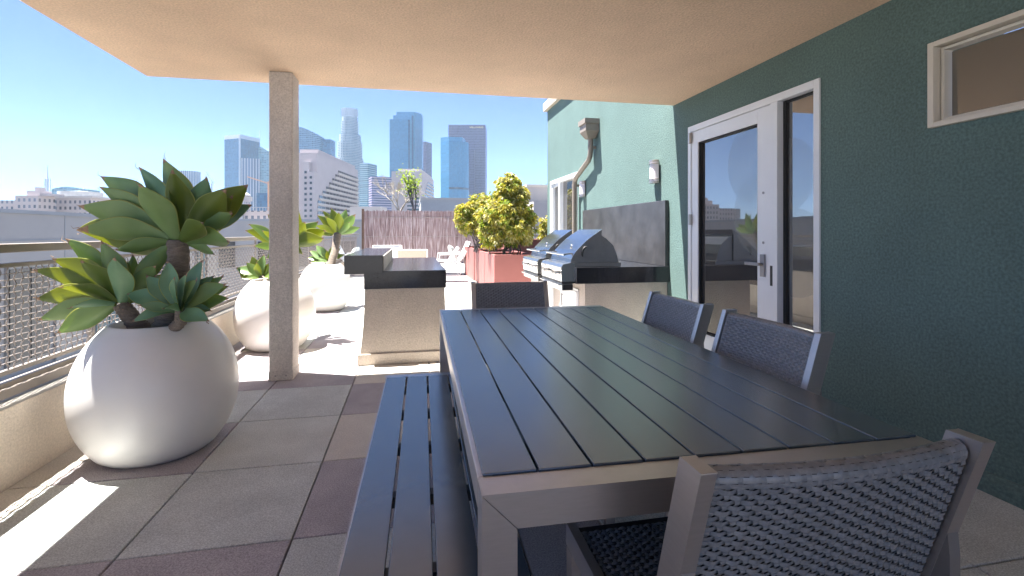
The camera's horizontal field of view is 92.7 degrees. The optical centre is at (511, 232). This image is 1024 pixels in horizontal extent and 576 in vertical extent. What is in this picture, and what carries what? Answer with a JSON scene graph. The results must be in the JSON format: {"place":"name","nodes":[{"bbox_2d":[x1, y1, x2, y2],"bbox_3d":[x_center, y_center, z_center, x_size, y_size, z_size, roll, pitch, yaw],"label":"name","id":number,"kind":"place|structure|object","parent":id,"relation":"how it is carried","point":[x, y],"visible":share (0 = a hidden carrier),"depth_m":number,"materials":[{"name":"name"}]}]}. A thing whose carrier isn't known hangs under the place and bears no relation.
{"place":"outdoors","nodes":[
{"label":"outdoors","id":0,"kind":"place"},
{"bbox_2d":[0,200,14,208],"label":"old building","id":1,"kind":"structure","parent":0,"point":[7,204],"depth_m":320.00,"materials":[{"name":"concrete"}]},
{"bbox_2d":[15,187,63,211],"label":"old building","id":2,"kind":"structure","parent":0,"point":[40,199],"depth_m":302.00,"materials":[{"name":"concrete"}]},
{"bbox_2d":[52,187,99,193],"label":"glass block","id":3,"kind":"structure","parent":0,"point":[54,190],"depth_m":700.00,"materials":[{"name":"blue glass"}]},
{"bbox_2d":[55,191,110,213],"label":"old building","id":4,"kind":"structure","parent":0,"point":[69,201],"depth_m":320.00,"materials":[{"name":"concrete"}]},
{"bbox_2d":[0,208,218,381],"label":"neighbour building","id":5,"kind":"structure","parent":0,"point":[24,226],"depth_m":15.82,"materials":[{"name":"concrete"}]},
{"bbox_2d":[4,264,49,368],"bbox_3d":[-15.373,2.575,15.544,0.099,3.050,1.800,0,0,-12],"label":"railing mesh panel","id":6,"kind":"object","parent":5,"relation":"in","point":[11,270],"depth_m":15.33,"materials":[{"name":"metal"}]},
{"bbox_2d":[95,311,120,334],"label":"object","id":7,"kind":"structure","parent":5,"relation":"in","point":[109,318],"depth_m":19.39,"materials":[{"name":"metal"}]},
{"bbox_2d":[195,251,205,277],"bbox_3d":[-17.951,2.575,28.160,0.099,3.050,1.200,0,0,-12],"label":"window","id":8,"kind":"structure","parent":5,"relation":"in","point":[195,251],"depth_m":28.41,"materials":[{"name":"metal"}]},
{"bbox_2d":[180,170,200,186],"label":"round tower","id":9,"kind":"structure","parent":0,"point":[194,177],"depth_m":1235.15,"materials":[{"name":"blue glass"}]},
{"bbox_2d":[224,134,259,187],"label":"office tower","id":10,"kind":"structure","parent":0,"point":[238,147],"depth_m":1159.99,"materials":[{"name":"blue glass"}]},
{"bbox_2d":[243,193,251,210],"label":"classical building","id":11,"kind":"structure","parent":0,"point":[247,199],"depth_m":531.82,"materials":[{"name":"stone"}]},
{"bbox_2d":[241,158,259,210],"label":"office tower","id":12,"kind":"structure","parent":0,"point":[250,167],"depth_m":1008.83,"materials":[{"name":"glass"}]},
{"bbox_2d":[239,201,268,218],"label":"building","id":13,"kind":"structure","parent":0,"point":[253,214],"depth_m":260.00,"materials":[{"name":"concrete"}]},
{"bbox_2d":[247,176,268,210],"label":"tower crane","id":14,"kind":"object","parent":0,"point":[267,182],"visible":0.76,"depth_m":649.20,"materials":[{"name":"brown"}]},
{"bbox_2d":[256,193,266,210],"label":"office block","id":15,"kind":"structure","parent":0,"point":[261,199],"depth_m":700.00,"materials":[{"name":"blue glass"}]},
{"bbox_2d":[299,127,334,156],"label":"bullet tower","id":16,"kind":"structure","parent":0,"point":[308,139],"depth_m":1112.27,"materials":[{"name":"blue glass"}]},
{"bbox_2d":[299,149,358,218],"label":"stepped building","id":17,"kind":"structure","parent":0,"point":[327,182],"depth_m":374.44,"materials":[{"name":"white concrete"}]},
{"bbox_2d":[318,170,357,218],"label":"windows","id":18,"kind":"structure","parent":17,"relation":"in","point":[320,207],"depth_m":408.47,"materials":[{"name":"grey glass"}]},
{"bbox_2d":[337,107,363,206],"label":"crown tower","id":19,"kind":"structure","parent":0,"point":[349,147],"depth_m":1259.89,"materials":[{"name":"glass"}]},
{"bbox_2d":[360,163,376,206],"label":"office tower","id":20,"kind":"structure","parent":0,"point":[367,170],"depth_m":1003.33,"materials":[{"name":"blue glass"}]},
{"bbox_2d":[350,207,386,218],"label":"building","id":21,"kind":"structure","parent":0,"point":[357,211],"depth_m":200.00,"materials":[{"name":"concrete"}]},
{"bbox_2d":[344,248,445,365],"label":"bar island","id":22,"kind":"structure","parent":0,"point":[404,301],"depth_m":4.50,"materials":[{"name":"beige paint"}]},
{"bbox_2d":[390,112,422,210],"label":"blue glass tower","id":23,"kind":"structure","parent":0,"point":[406,140],"depth_m":1150.00,"materials":[{"name":"blue glass"}]},
{"bbox_2d":[392,169,433,210],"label":"stepped building","id":24,"kind":"structure","parent":0,"point":[427,185],"depth_m":520.00,"materials":[{"name":"white concrete"}]},
{"bbox_2d":[424,182,433,197],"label":"windows","id":25,"kind":"structure","parent":24,"relation":"in","point":[428,182],"depth_m":571.27,"materials":[{"name":"blue glass"}]},
{"bbox_2d":[423,142,431,176],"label":"office tower","id":26,"kind":"structure","parent":0,"point":[427,157],"depth_m":1307.00,"materials":[{"name":"glass"}]},
{"bbox_2d":[419,197,477,256],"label":"rooftop building","id":27,"kind":"structure","parent":0,"point":[436,204],"depth_m":60.45,"materials":[{"name":"grey concrete"}]},
{"bbox_2d":[441,137,469,197],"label":"curved glass tower","id":28,"kind":"structure","parent":0,"point":[455,167],"depth_m":1055.65,"materials":[{"name":"blue glass"}]},
{"bbox_2d":[448,125,486,197],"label":"office tower","id":29,"kind":"structure","parent":0,"point":[474,137],"depth_m":1200.00,"materials":[{"name":"glass"}]},
{"bbox_2d":[0,263,1023,575],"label":"paving","id":30,"kind":"structure","parent":0,"point":[266,481],"depth_m":2.19,"materials":[{"name":"grey tile"}]},
{"bbox_2d":[63,317,238,468],"bbox_3d":[-1.963,0.847,2.712,0.780,0.706,0.780,0,0,-12],"label":"round planter","id":31,"kind":"object","parent":30,"relation":"on","point":[140,397],"visible":0.94,"depth_m":2.43,"materials":[{"name":"white ceramic"}]},
{"bbox_2d":[32,153,251,333],"bbox_3d":[-2.048,0.069,2.702,1.086,1.081,0.792,0,0,-12],"label":"agave plant","id":32,"kind":"object","parent":31,"relation":"on","point":[172,217],"visible":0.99,"depth_m":2.61,"materials":[{"name":"green plant"}]},
{"bbox_2d":[233,278,315,351],"bbox_3d":[-2.473,0.847,5.108,0.780,0.706,0.780,0,0,-12],"label":"round planter","id":33,"kind":"object","parent":30,"relation":"on","point":[251,317],"visible":0.59,"depth_m":4.80,"materials":[{"name":"white ceramic"}]},
{"bbox_2d":[237,213,326,280],"bbox_3d":[-2.558,0.125,5.428,0.920,0.974,0.740,0,0,-24],"label":"agave plant","id":34,"kind":"object","parent":33,"relation":"on","point":[310,234],"visible":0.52,"depth_m":5.36,"materials":[{"name":"green plant"}]},
{"bbox_2d":[300,263,351,311],"bbox_3d":[-2.895,0.847,7.574,0.780,0.706,0.780,0,0,-12],"label":"round planter","id":35,"kind":"object","parent":30,"relation":"on","point":[329,287],"visible":0.81,"depth_m":7.29,"materials":[{"name":"white ceramic"}]},
{"bbox_2d":[308,208,359,264],"bbox_3d":[-2.864,0.103,7.926,0.761,1.020,0.660,0,0,-41],"label":"agave plant","id":36,"kind":"object","parent":35,"relation":"on","point":[335,225],"visible":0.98,"depth_m":7.87,"materials":[{"name":"green plant"}]},
{"bbox_2d":[339,245,363,277],"bbox_3d":[-4.292,0.772,13.310,0.932,0.856,0.932,0,0,-12],"label":"lounge chair","id":37,"kind":"object","parent":30,"relation":"on","point":[341,251],"visible":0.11,"depth_m":13.08,"materials":[{"name":"white plastic"}]},
{"bbox_2d":[372,245,401,257],"bbox_3d":[-3.388,0.782,13.184,0.812,0.836,0.942,0,0,-12],"label":"lounge chair","id":38,"kind":"object","parent":30,"relation":"on","point":[394,247],"visible":0.14,"depth_m":13.60,"materials":[{"name":"white plastic"}]},
{"bbox_2d":[396,249,427,257],"bbox_3d":[-2.196,0.782,10.748,0.652,0.836,0.912,0,0,-12],"label":"lounge chair","id":39,"kind":"object","parent":30,"relation":"on","point":[409,253],"visible":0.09,"depth_m":10.34,"materials":[{"name":"white fabric"}]},
{"bbox_2d":[362,209,482,263],"bbox_3d":[-3.067,0.175,18.268,4.905,2.050,0.096,0,0,-12],"label":"reed fence","id":40,"kind":"object","parent":30,"relation":"on","point":[408,229],"visible":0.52,"depth_m":18.14,"materials":[{"name":"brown wood"}]},
{"bbox_2d":[337,372,532,575],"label":"slatted bench","id":41,"kind":"object","parent":30,"relation":"on","point":[414,497],"visible":0.69,"depth_m":1.40,"materials":[{"name":"metal"}]},
{"bbox_2d":[442,247,459,280],"bbox_3d":[-1.795,0.782,11.881,0.992,0.836,0.632,0,0,-12],"label":"lounge chair","id":42,"kind":"object","parent":30,"relation":"on","point":[449,260],"visible":0.33,"depth_m":11.79,"materials":[{"name":"white plastic"}]},
{"bbox_2d":[437,241,470,275],"bbox_3d":[-1.706,0.732,13.941,0.952,0.936,1.032,0,0,-12],"label":"lounge chair","id":43,"kind":"object","parent":30,"relation":"on","point":[460,258],"visible":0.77,"depth_m":13.73,"materials":[{"name":"white plastic"}]},
{"bbox_2d":[448,245,456,260],"bbox_3d":[-1.656,0.587,13.665,0.160,0.460,0.480,-22,4,-11],"label":"cushion","id":44,"kind":"object","parent":43,"relation":"on","point":[451,249],"visible":0.73,"depth_m":13.46,"materials":[{"name":"white fabric"}]},
{"bbox_2d":[464,246,503,280],"bbox_3d":[-0.757,0.800,12.971,0.790,0.800,2.280,0,0,-12],"label":"red planter","id":45,"kind":"object","parent":30,"relation":"on","point":[469,264],"visible":0.31,"depth_m":12.70,"materials":[{"name":"concrete"}]},
{"bbox_2d":[455,225,487,248],"bbox_3d":[-0.830,-0.222,13.147,1.430,1.356,0.935,0,0,-12],"label":"planter tree","id":46,"kind":"object","parent":45,"relation":"on","point":[464,233],"visible":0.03,"depth_m":13.01,"materials":[{"name":"green plant"}]},
{"bbox_2d":[475,249,517,282],"bbox_3d":[-0.351,0.807,11.008,0.780,0.785,1.650,0,0,-12],"label":"red planter","id":47,"kind":"object","parent":30,"relation":"on","point":[480,266],"visible":0.14,"depth_m":10.89,"materials":[{"name":"concrete"}]},
{"bbox_2d":[453,190,497,252],"bbox_3d":[-0.637,-0.256,11.361,1.503,1.454,1.042,0,0,-12],"label":"planter tree","id":48,"kind":"object","parent":47,"relation":"in","point":[466,214],"visible":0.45,"depth_m":11.20,"materials":[{"name":"green plant"}]},
{"bbox_2d":[485,252,530,282],"bbox_3d":[-0.060,0.807,9.582,0.780,0.785,1.200,0,0,-12],"label":"red planter","id":49,"kind":"object","parent":30,"relation":"on","point":[499,267],"visible":0.5,"depth_m":8.99,"materials":[{"name":"ceramic"}]},
{"bbox_2d":[475,172,539,254],"bbox_3d":[-0.105,-0.353,9.556,1.191,1.654,1.094,0,0,28],"label":"planter tree","id":50,"kind":"object","parent":49,"relation":"on","point":[506,220],"visible":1,"depth_m":9.35,"materials":[{"name":"green plant"}]},
{"bbox_2d":[471,280,548,308],"bbox_3d":[0.036,0.765,3.021,0.514,0.870,0.605,0,0,-12],"label":"wicker chair","id":51,"kind":"object","parent":30,"relation":"on","point":[508,294],"visible":0.22,"depth_m":3.26,"materials":[{"name":"wicker"}]},
{"bbox_2d":[502,239,540,253],"bbox_3d":[0.274,0.700,14.141,1.000,1.000,1.200,0,0,-12],"label":"red planter","id":52,"kind":"object","parent":30,"relation":"on","point":[535,243],"visible":0.02,"depth_m":13.57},
{"bbox_2d":[536,215,546,239],"bbox_3d":[0.863,0.391,12.018,0.592,1.625,0.597,0,0,17],"label":"planter tree","id":53,"kind":"object","parent":52,"relation":"on","point":[543,230],"visible":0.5,"depth_m":11.90,"materials":[{"name":"yellow plant"}]},
{"bbox_2d":[523,200,669,321],"bbox_3d":[0.890,0.432,6.227,1.018,1.535,2.535,0,0,-12],"label":"grill counter","id":54,"kind":"object","parent":30,"relation":"on","point":[636,236],"visible":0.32,"depth_m":5.17,"materials":[{"name":"beige paint"}]},
{"bbox_2d":[522,230,571,280],"bbox_3d":[0.528,0.279,6.278,0.692,0.620,0.770,0,0,-12],"label":"gas grill","id":55,"kind":"object","parent":54,"relation":"on","point":[552,241],"visible":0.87,"depth_m":6.08,"materials":[{"name":"silver metal"}]},
{"bbox_2d":[540,281,553,306],"bbox_3d":[0.436,0.850,6.325,0.041,0.500,0.620,0,0,-12],"label":"cabinet door","id":56,"kind":"structure","parent":54,"relation":"in","point":[550,289],"depth_m":6.07,"materials":[{"name":"white"}]},
{"bbox_2d":[561,288,578,305],"bbox_3d":[0.620,0.850,5.424,0.041,0.500,0.620,0,0,-12],"label":"cabinet door","id":57,"kind":"structure","parent":54,"relation":"in","point":[571,297],"depth_m":5.35,"materials":[{"name":"white"}]},
{"bbox_2d":[540,229,620,290],"bbox_3d":[0.720,0.279,5.337,0.692,0.620,0.770,0,0,-12],"label":"gas grill","id":58,"kind":"object","parent":54,"relation":"on","point":[588,248],"visible":0.99,"depth_m":5.03,"materials":[{"name":"silver metal"}]},
{"bbox_2d":[641,291,713,347],"bbox_3d":[0.584,0.765,2.426,0.605,0.870,0.514,0,0,-12],"label":"wicker chair","id":59,"kind":"object","parent":30,"relation":"on","point":[686,320],"visible":0.21,"depth_m":2.43,"materials":[{"name":"wicker"}]},
{"bbox_2d":[440,305,932,575],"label":"dining table","id":60,"kind":"object","parent":30,"relation":"on","point":[569,414],"visible":0.84,"depth_m":1.21,"materials":[{"name":"wood"}]},
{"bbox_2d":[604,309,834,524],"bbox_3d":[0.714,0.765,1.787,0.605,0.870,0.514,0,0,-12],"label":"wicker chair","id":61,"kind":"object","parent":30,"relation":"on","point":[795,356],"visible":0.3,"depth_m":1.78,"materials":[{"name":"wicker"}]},
{"bbox_2d":[566,428,995,575],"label":"wicker chair","id":62,"kind":"object","parent":30,"relation":"on","point":[901,512],"visible":1,"depth_m":0.74,"materials":[{"name":"wicker"}]},
{"bbox_2d":[0,0,1023,199],"label":"sky","id":63,"kind":"structure","parent":0,"point":[68,105],"materials":[{"name":"blue"}]},
{"bbox_2d":[523,184,546,238],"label":"white building","id":64,"kind":"structure","parent":0,"point":[538,198],"depth_m":30.03,"materials":[{"name":"concrete"}]},
{"label":"ground","id":65,"kind":"structure","parent":0,"visible":0},
{"bbox_2d":[44,165,50,191],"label":"antenna mast","id":66,"kind":"object","parent":65,"relation":"on","point":[48,181],"visible":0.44,"depth_m":498.71,"materials":[{"name":"grey metal"}]},
{"bbox_2d":[205,170,214,191],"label":"tower crane","id":67,"kind":"object","parent":65,"relation":"on","point":[211,184],"visible":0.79,"depth_m":799.62,"materials":[{"name":"grey metal"}]},
{"bbox_2d":[258,130,268,192],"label":"spire tower","id":68,"kind":"structure","parent":65,"relation":"on","point":[263,155],"depth_m":1200.00,"materials":[{"name":"teal glass"}]},
{"bbox_2d":[219,219,361,298],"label":"neighbour building","id":69,"kind":"structure","parent":65,"relation":"on","point":[238,227],"depth_m":51.40,"materials":[{"name":"grey"}]},
{"bbox_2d":[219,242,234,267],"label":"window","id":70,"kind":"structure","parent":69,"relation":"in","point":[230,243],"depth_m":51.03,"materials":[{"name":"grey"}]},
{"bbox_2d":[258,242,268,263],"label":"window","id":71,"kind":"structure","parent":69,"relation":"in","point":[258,242],"depth_m":51.67,"materials":[{"name":"grey"}]},
{"bbox_2d":[299,246,315,266],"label":"window","id":72,"kind":"structure","parent":69,"relation":"in","point":[312,246],"depth_m":52.57,"materials":[{"name":"grey"}]},
{"bbox_2d":[338,241,354,258],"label":"window","id":73,"kind":"structure","parent":69,"relation":"in","point":[341,241],"depth_m":53.41,"materials":[{"name":"grey"}]},
{"bbox_2d":[369,176,390,210],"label":"office tower","id":74,"kind":"structure","parent":65,"relation":"on","point":[376,199],"depth_m":807.47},
{"bbox_2d":[370,173,423,210],"bbox_3d":[-6.112,6.022,26.155,2.915,18.355,1.479,0,0,11],"label":"bare tree","id":75,"kind":"object","parent":65,"relation":"on","point":[393,192],"visible":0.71,"depth_m":26.11,"materials":[{"name":"beige plant"}]},
{"bbox_2d":[396,167,423,210],"bbox_3d":[-5.275,5.895,25.309,1.450,18.809,1.158,0,0,-12],"label":"young tree","id":76,"kind":"object","parent":65,"relation":"on","point":[410,182],"visible":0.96,"depth_m":25.19,"materials":[{"name":"green plant"}]},
{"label":"terrace slab","id":77,"kind":"structure","parent":0,"visible":0},
{"bbox_2d":[0,261,343,492],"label":"parapet wall","id":78,"kind":"structure","parent":77,"relation":"on","point":[35,435],"depth_m":2.46,"materials":[{"name":"paint"}]},
{"bbox_2d":[0,234,358,400],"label":"terrace railing","id":79,"kind":"object","parent":78,"relation":"on","point":[14,386],"visible":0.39,"depth_m":2.69,"materials":[{"name":"metal"}]},
{"bbox_2d":[20,0,1023,509],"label":"terrace building","id":80,"kind":"structure","parent":77,"relation":"on","point":[848,174],"depth_m":3.10,"materials":[{"name":"green paint"}]},
{"bbox_2d":[550,172,577,234],"bbox_3d":[0.950,0.110,8.707,0.112,2.180,1.580,0,0,-12],"label":"sliding door","id":81,"kind":"structure","parent":80,"relation":"in","point":[561,188],"depth_m":8.86,"materials":[{"name":"white glass"}]},
{"bbox_2d":[579,181,585,196],"bbox_3d":[1.085,-0.670,7.591,0.093,0.250,0.152,0,0,-12],"label":"wall lamp","id":82,"kind":"object","parent":80,"relation":"attached to","point":[582,188],"visible":1,"depth_m":7.55,"materials":[{"name":"silver metal"}]},
{"bbox_2d":[572,118,599,233],"bbox_3d":[1.056,-0.225,7.418,0.219,2.810,0.912,0,0,-12],"label":"downspout","id":83,"kind":"object","parent":80,"relation":"attached to","point":[589,129],"visible":0.79,"depth_m":7.14,"materials":[{"name":"paint"}]},
{"bbox_2d":[649,159,658,183],"bbox_3d":[1.545,-0.660,5.337,0.093,0.250,0.152,0,0,-12],"label":"wall lamp","id":84,"kind":"object","parent":80,"relation":"attached to","point":[654,171],"visible":1,"depth_m":5.29,"materials":[{"name":"silver metal"}]},
{"bbox_2d":[688,78,820,350],"bbox_3d":[1.894,0.093,3.976,0.157,2.215,1.561,0,0,-12],"label":"glass door","id":85,"kind":"structure","parent":80,"relation":"in","point":[754,169],"depth_m":3.76,"materials":[{"name":"grey"}]},
{"bbox_2d":[927,9,1023,127],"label":"high window","id":86,"kind":"structure","parent":80,"relation":"in","point":[984,79],"depth_m":2.35,"materials":[{"name":"white glass"}]}
]}

